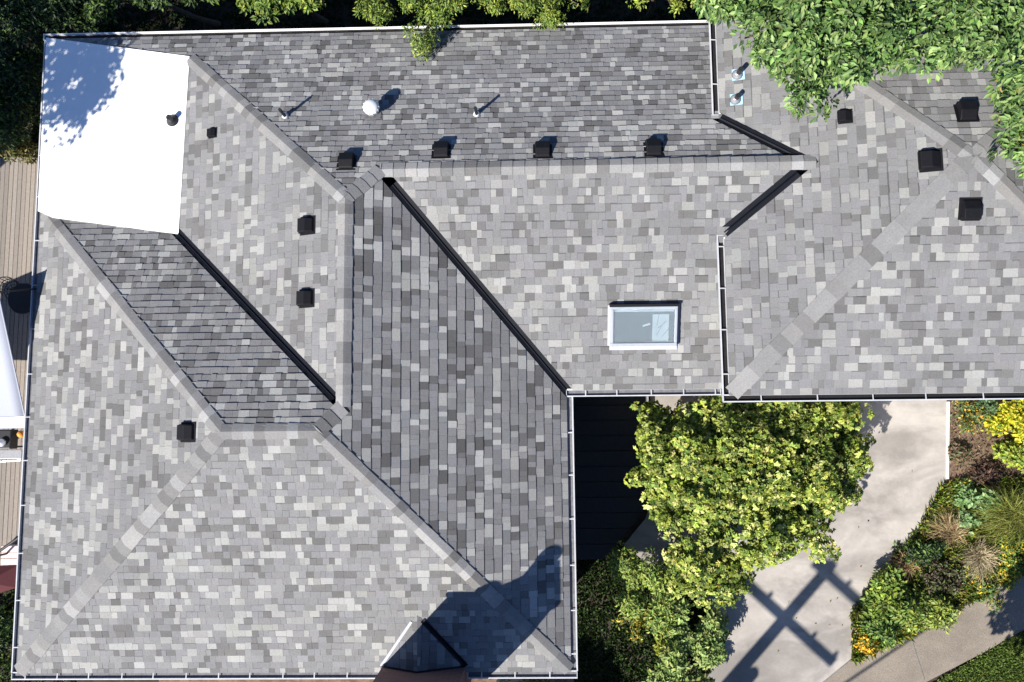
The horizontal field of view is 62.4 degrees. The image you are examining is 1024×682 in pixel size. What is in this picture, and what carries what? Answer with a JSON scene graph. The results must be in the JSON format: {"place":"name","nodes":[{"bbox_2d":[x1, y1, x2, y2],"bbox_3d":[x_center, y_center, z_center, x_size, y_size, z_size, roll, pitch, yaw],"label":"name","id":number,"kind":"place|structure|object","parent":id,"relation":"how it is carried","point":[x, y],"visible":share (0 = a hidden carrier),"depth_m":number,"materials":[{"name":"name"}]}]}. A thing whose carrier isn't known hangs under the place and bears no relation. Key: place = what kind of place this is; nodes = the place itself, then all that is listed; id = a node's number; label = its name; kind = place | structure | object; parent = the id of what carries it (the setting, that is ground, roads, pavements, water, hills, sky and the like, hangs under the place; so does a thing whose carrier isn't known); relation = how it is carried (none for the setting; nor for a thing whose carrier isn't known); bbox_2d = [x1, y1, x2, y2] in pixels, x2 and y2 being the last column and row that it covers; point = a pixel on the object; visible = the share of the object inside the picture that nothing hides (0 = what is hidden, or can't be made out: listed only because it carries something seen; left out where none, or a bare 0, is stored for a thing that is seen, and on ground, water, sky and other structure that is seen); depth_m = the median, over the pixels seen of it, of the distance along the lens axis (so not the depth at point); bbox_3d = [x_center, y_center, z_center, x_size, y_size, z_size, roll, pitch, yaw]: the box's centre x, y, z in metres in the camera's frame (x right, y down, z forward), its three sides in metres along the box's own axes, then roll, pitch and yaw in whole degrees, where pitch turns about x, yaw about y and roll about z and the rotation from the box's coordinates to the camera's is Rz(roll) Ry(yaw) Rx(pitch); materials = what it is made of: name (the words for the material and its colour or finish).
{"place":"outdoors","nodes":[
{"label":"outdoors","id":0,"kind":"place"},
{"bbox_2d":[17,431,23,437],"bbox_3d":[-11.388,2.211,20.062,0.170,1.101,0.170,-1,84,1],"label":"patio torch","id":1,"kind":"object","parent":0,"point":[20,434],"visible":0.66,"depth_m":19.54,"materials":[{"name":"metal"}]},
{"bbox_2d":[159,678,573,681],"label":"paver path","id":2,"kind":"structure","parent":0,"point":[345,680],"depth_m":20.10,"materials":[{"name":"brick"}]},
{"bbox_2d":[525,679,554,681],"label":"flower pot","id":3,"kind":"object","parent":2,"relation":"on","point":[539,680],"visible":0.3,"depth_m":19.47,"materials":[{"name":"ceramic"}]},
{"bbox_2d":[0,0,1011,681],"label":"ground","id":4,"kind":"structure","parent":0,"point":[152,16],"depth_m":21.75,"materials":[{"name":"soil"}]},
{"bbox_2d":[0,604,13,652],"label":"garden shrub","id":5,"kind":"object","parent":4,"relation":"on","point":[7,622],"visible":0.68,"depth_m":19.98,"materials":[{"name":"green plant"}]},
{"bbox_2d":[0,157,37,565],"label":"wooden deck","id":6,"kind":"structure","parent":4,"relation":"on","point":[18,183],"depth_m":21.08,"materials":[{"name":"brown wood"}]},
{"bbox_2d":[0,565,16,592],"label":"patio umbrella","id":7,"kind":"object","parent":6,"relation":"on","point":[7,577],"visible":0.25,"depth_m":18.53,"materials":[{"name":"red fabric"}]},
{"bbox_2d":[0,537,17,555],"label":"deck railing","id":8,"kind":"object","parent":6,"relation":"on","point":[9,544],"visible":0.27,"depth_m":19.47,"materials":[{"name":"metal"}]},
{"bbox_2d":[1,544,17,565],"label":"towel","id":9,"kind":"object","parent":6,"relation":"on","point":[10,558],"visible":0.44,"depth_m":20.07,"materials":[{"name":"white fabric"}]},
{"bbox_2d":[0,276,19,298],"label":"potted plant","id":10,"kind":"object","parent":6,"relation":"on","point":[10,279],"visible":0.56,"depth_m":20.46,"materials":[{"name":"plant"}]},
{"bbox_2d":[0,430,22,461],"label":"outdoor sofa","id":11,"kind":"object","parent":6,"relation":"on","point":[8,439],"visible":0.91,"depth_m":19.75,"materials":[{"name":"fabric"}]},
{"bbox_2d":[8,283,30,313],"bbox_3d":[-11.728,-0.983,20.617,0.760,0.702,0.760,-1,84,1],"label":"patio table","id":12,"kind":"object","parent":6,"relation":"on","point":[19,302],"visible":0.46,"depth_m":20.27,"materials":[{"name":"metal"}]},
{"bbox_2d":[0,126,38,164],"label":"garden shrub","id":13,"kind":"object","parent":4,"relation":"on","point":[22,151],"visible":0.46,"depth_m":20.88,"materials":[{"name":"green plant"}]},
{"bbox_2d":[0,37,43,152],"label":"evergreen tree","id":14,"kind":"object","parent":4,"relation":"on","point":[15,78],"visible":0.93,"depth_m":20.05,"materials":[{"name":"green plant"}]},
{"bbox_2d":[0,588,77,681],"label":"weeds","id":15,"kind":"object","parent":4,"relation":"on","point":[5,664],"visible":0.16,"depth_m":20.30,"materials":[{"name":"green plant"}]},
{"bbox_2d":[0,0,110,63],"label":"evergreen tree","id":16,"kind":"object","parent":4,"relation":"on","point":[15,15],"visible":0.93,"depth_m":20.01,"materials":[{"name":"green plant"}]},
{"bbox_2d":[77,0,220,26],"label":"garden bush","id":17,"kind":"object","parent":4,"relation":"on","point":[94,7],"visible":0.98,"depth_m":20.00,"materials":[{"name":"green plant"}]},
{"bbox_2d":[205,0,328,27],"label":"garden bush","id":18,"kind":"object","parent":4,"relation":"on","point":[268,8],"visible":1,"depth_m":19.27,"materials":[{"name":"green plant"}]},
{"bbox_2d":[0,0,706,157],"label":"ivy cover","id":19,"kind":"object","parent":4,"relation":"on","point":[575,19],"visible":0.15,"depth_m":21.84,"materials":[{"name":"green plant"}]},
{"bbox_2d":[353,0,467,62],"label":"conifer tree","id":20,"kind":"object","parent":4,"relation":"on","point":[421,42],"visible":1,"depth_m":18.19,"materials":[{"name":"green plant"}]},
{"bbox_2d":[11,0,1023,681],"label":"house","id":21,"kind":"structure","parent":4,"relation":"on","point":[333,332],"depth_m":17.11,"materials":[{"name":"grey"}]},
{"bbox_2d":[0,288,36,428],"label":"shade sail","id":22,"kind":"object","parent":21,"relation":"attached to","point":[12,413],"visible":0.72,"depth_m":18.37,"materials":[{"name":"fabric"}]},
{"bbox_2d":[470,0,589,29],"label":"conifer tree","id":23,"kind":"object","parent":4,"relation":"on","point":[549,9],"visible":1,"depth_m":18.38,"materials":[{"name":"green plant"}]},
{"bbox_2d":[573,396,648,559],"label":"entry deck","id":24,"kind":"structure","parent":4,"relation":"on","point":[598,534],"depth_m":20.21,"materials":[{"name":"wood"}]},
{"bbox_2d":[611,604,651,644],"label":"flower clump","id":25,"kind":"object","parent":4,"relation":"on","point":[640,623],"visible":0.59,"depth_m":19.84,"materials":[{"name":"green plant"}]},
{"bbox_2d":[604,541,684,638],"bbox_3d":[3.046,5.658,19.369,1.903,1.659,2.226,-1,84,1],"label":"garden shrub","id":26,"kind":"object","parent":4,"relation":"on","point":[658,617],"visible":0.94,"depth_m":18.92,"materials":[{"name":"green plant"}]},
{"bbox_2d":[574,547,730,681],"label":"ground cover","id":27,"kind":"object","parent":4,"relation":"on","point":[609,656],"visible":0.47,"depth_m":20.02,"materials":[{"name":"green plant"}]},
{"bbox_2d":[653,636,668,656],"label":"garden plant","id":28,"kind":"object","parent":4,"relation":"on","point":[658,644],"visible":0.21,"depth_m":19.81,"materials":[{"name":"green plant"}]},
{"bbox_2d":[626,0,705,17],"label":"garden bush","id":29,"kind":"object","parent":4,"relation":"on","point":[677,6],"visible":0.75,"depth_m":18.73,"materials":[{"name":"green plant"}]},
{"bbox_2d":[646,598,728,681],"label":"garden shrub","id":30,"kind":"object","parent":4,"relation":"on","point":[706,641],"visible":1,"depth_m":18.95,"materials":[{"name":"green plant"}]},
{"bbox_2d":[624,389,876,609],"bbox_3d":[5.253,3.363,18.748,5.536,3.270,5.126,-1,84,1],"label":"maple tree","id":31,"kind":"object","parent":4,"relation":"on","point":[704,479],"visible":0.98,"depth_m":18.01,"materials":[{"name":"green plant"}]},
{"bbox_2d":[693,0,1023,122],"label":"broadleaf tree","id":32,"kind":"object","parent":4,"relation":"on","point":[797,35],"visible":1,"depth_m":15.09,"materials":[{"name":"green plant"}]},
{"bbox_2d":[851,402,1023,656],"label":"soil bed","id":33,"kind":"object","parent":4,"relation":"on","point":[999,462],"visible":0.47,"depth_m":20.30,"materials":[{"name":"brown soil"}]},
{"bbox_2d":[853,632,879,655],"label":"flower clump","id":34,"kind":"object","parent":33,"relation":"on","point":[864,647],"visible":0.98,"depth_m":19.64,"materials":[{"name":"yellow plant"}]},
{"bbox_2d":[856,599,904,652],"bbox_3d":[8.587,6.695,19.671,0.947,0.694,1.343,24,85,4],"label":"garden shrub","id":35,"kind":"object","parent":33,"relation":"on","point":[874,630],"visible":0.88,"depth_m":19.59,"materials":[{"name":"green plant"}]},
{"bbox_2d":[858,563,933,625],"bbox_3d":[8.985,5.972,19.749,1.761,1.248,1.570,-1,84,1],"label":"garden shrub","id":36,"kind":"object","parent":33,"relation":"on","point":[886,592],"visible":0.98,"depth_m":19.53,"materials":[{"name":"green plant"}]},
{"bbox_2d":[886,548,920,583],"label":"ornamental grass","id":37,"kind":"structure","parent":33,"relation":"on","point":[903,565],"depth_m":19.82,"materials":[{"name":"brown plant"}]},
{"bbox_2d":[891,534,947,566],"bbox_3d":[9.618,4.987,19.912,1.243,0.747,0.732,-12,84,0],"label":"garden shrub","id":38,"kind":"object","parent":33,"relation":"on","point":[924,551],"visible":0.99,"depth_m":19.74,"materials":[{"name":"green plant"}]},
{"bbox_2d":[901,587,960,634],"bbox_3d":[9.726,6.298,19.711,1.379,0.977,1.086,-1,84,1],"label":"garden shrub","id":39,"kind":"object","parent":33,"relation":"on","point":[938,617],"visible":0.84,"depth_m":19.54,"materials":[{"name":"green plant"}]},
{"bbox_2d":[849,475,1023,666],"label":"bed plants","id":40,"kind":"object","parent":33,"relation":"on","point":[965,594],"visible":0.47,"depth_m":19.92,"materials":[{"name":"green plant"}]},
{"bbox_2d":[919,556,971,596],"bbox_3d":[10.134,5.584,19.877,1.202,0.635,0.981,15,84,3],"label":"garden plant","id":41,"kind":"object","parent":33,"relation":"on","point":[941,584],"visible":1,"depth_m":19.73,"materials":[{"name":"green plant"}]},
{"bbox_2d":[923,502,971,550],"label":"ornamental grass","id":42,"kind":"object","parent":33,"relation":"on","point":[949,528],"depth_m":19.81,"materials":[{"name":"beige plant"}]},
{"bbox_2d":[947,440,971,465],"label":"garden plant","id":43,"kind":"object","parent":33,"relation":"on","point":[960,454],"visible":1,"depth_m":20.16,"materials":[{"name":"brown plant"}]},
{"bbox_2d":[949,400,993,433],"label":"flower clump","id":44,"kind":"object","parent":33,"relation":"on","point":[975,418],"visible":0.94,"depth_m":20.08,"materials":[{"name":"green plant"}]},
{"bbox_2d":[949,477,1002,534],"bbox_3d":[10.809,3.990,19.937,1.255,0.822,1.394,39,86,5],"label":"garden plant","id":45,"kind":"object","parent":33,"relation":"on","point":[967,499],"visible":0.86,"depth_m":19.83,"materials":[{"name":"green plant"}]},
{"bbox_2d":[948,533,1005,593],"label":"ornamental grass","id":46,"kind":"object","parent":33,"relation":"on","point":[985,556],"depth_m":19.69,"materials":[{"name":"beige plant"}]},
{"bbox_2d":[955,555,1005,612],"bbox_3d":[11.044,5.727,19.807,0.992,0.613,1.483,-17,84,0],"label":"garden plant","id":47,"kind":"object","parent":33,"relation":"on","point":[989,595],"visible":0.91,"depth_m":19.74,"materials":[{"name":"green plant"}]},
{"bbox_2d":[969,400,999,426],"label":"garden plant","id":48,"kind":"object","parent":33,"relation":"on","point":[992,409],"visible":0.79,"depth_m":20.07,"materials":[{"name":"green plant"}]},
{"bbox_2d":[966,458,1005,489],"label":"garden plant","id":49,"kind":"object","parent":33,"relation":"on","point":[987,474],"visible":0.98,"depth_m":20.04,"materials":[{"name":"brown plant"}]},
{"bbox_2d":[949,402,1023,483],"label":"bed litter","id":50,"kind":"object","parent":33,"relation":"on","point":[1008,471],"visible":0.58,"depth_m":20.29,"materials":[{"name":"plant"}]},
{"bbox_2d":[961,476,1023,553],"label":"ornamental grass","id":51,"kind":"object","parent":33,"relation":"on","point":[1010,516],"depth_m":19.62,"materials":[{"name":"green plant"}]},
{"bbox_2d":[981,399,1023,445],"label":"garden shrub","id":52,"kind":"object","parent":33,"relation":"on","point":[1007,415],"visible":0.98,"depth_m":19.94,"materials":[{"name":"yellow plant"}]},
{"bbox_2d":[991,435,1023,473],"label":"garden shrub","id":53,"kind":"object","parent":33,"relation":"on","point":[1012,454],"visible":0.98,"depth_m":19.92,"materials":[{"name":"green plant"}]},
{"bbox_2d":[994,560,1021,590],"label":"flower clump","id":54,"kind":"object","parent":33,"relation":"on","point":[1007,583],"visible":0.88,"depth_m":19.80,"materials":[{"name":"green plant"}]},
{"bbox_2d":[995,530,1023,572],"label":"flower clump","id":55,"kind":"object","parent":33,"relation":"on","point":[1010,557],"visible":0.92,"depth_m":19.74,"materials":[{"name":"green plant"}]},
{"bbox_2d":[946,402,949,478],"bbox_3d":[10.477,2.389,20.352,0.070,0.120,1.858,4,84,2],"label":"garden edging","id":56,"kind":"object","parent":4,"relation":"on","point":[947,435],"visible":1,"depth_m":20.30,"materials":[{"name":"concrete"}]},
{"bbox_2d":[983,50,1023,178],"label":"broadleaf tree","id":57,"kind":"object","parent":4,"relation":"on","point":[1013,89],"visible":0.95,"depth_m":15.14,"materials":[{"name":"green plant"}]},
{"bbox_2d":[497,679,526,681],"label":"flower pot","id":58,"kind":"object","parent":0,"point":[511,680],"visible":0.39,"depth_m":19.59,"materials":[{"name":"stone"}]},
{"bbox_2d":[624,395,946,681],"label":"driveway","id":59,"kind":"structure","parent":0,"point":[899,483],"depth_m":20.07,"materials":[{"name":"concrete"}]},
{"bbox_2d":[824,576,1023,681],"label":"sidewalk","id":60,"kind":"structure","parent":0,"point":[978,629],"depth_m":19.81,"materials":[{"name":"concrete"}]},
{"bbox_2d":[936,630,1023,681],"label":"lawn","id":61,"kind":"structure","parent":0,"point":[957,669],"depth_m":19.76,"materials":[{"name":"green plant"}]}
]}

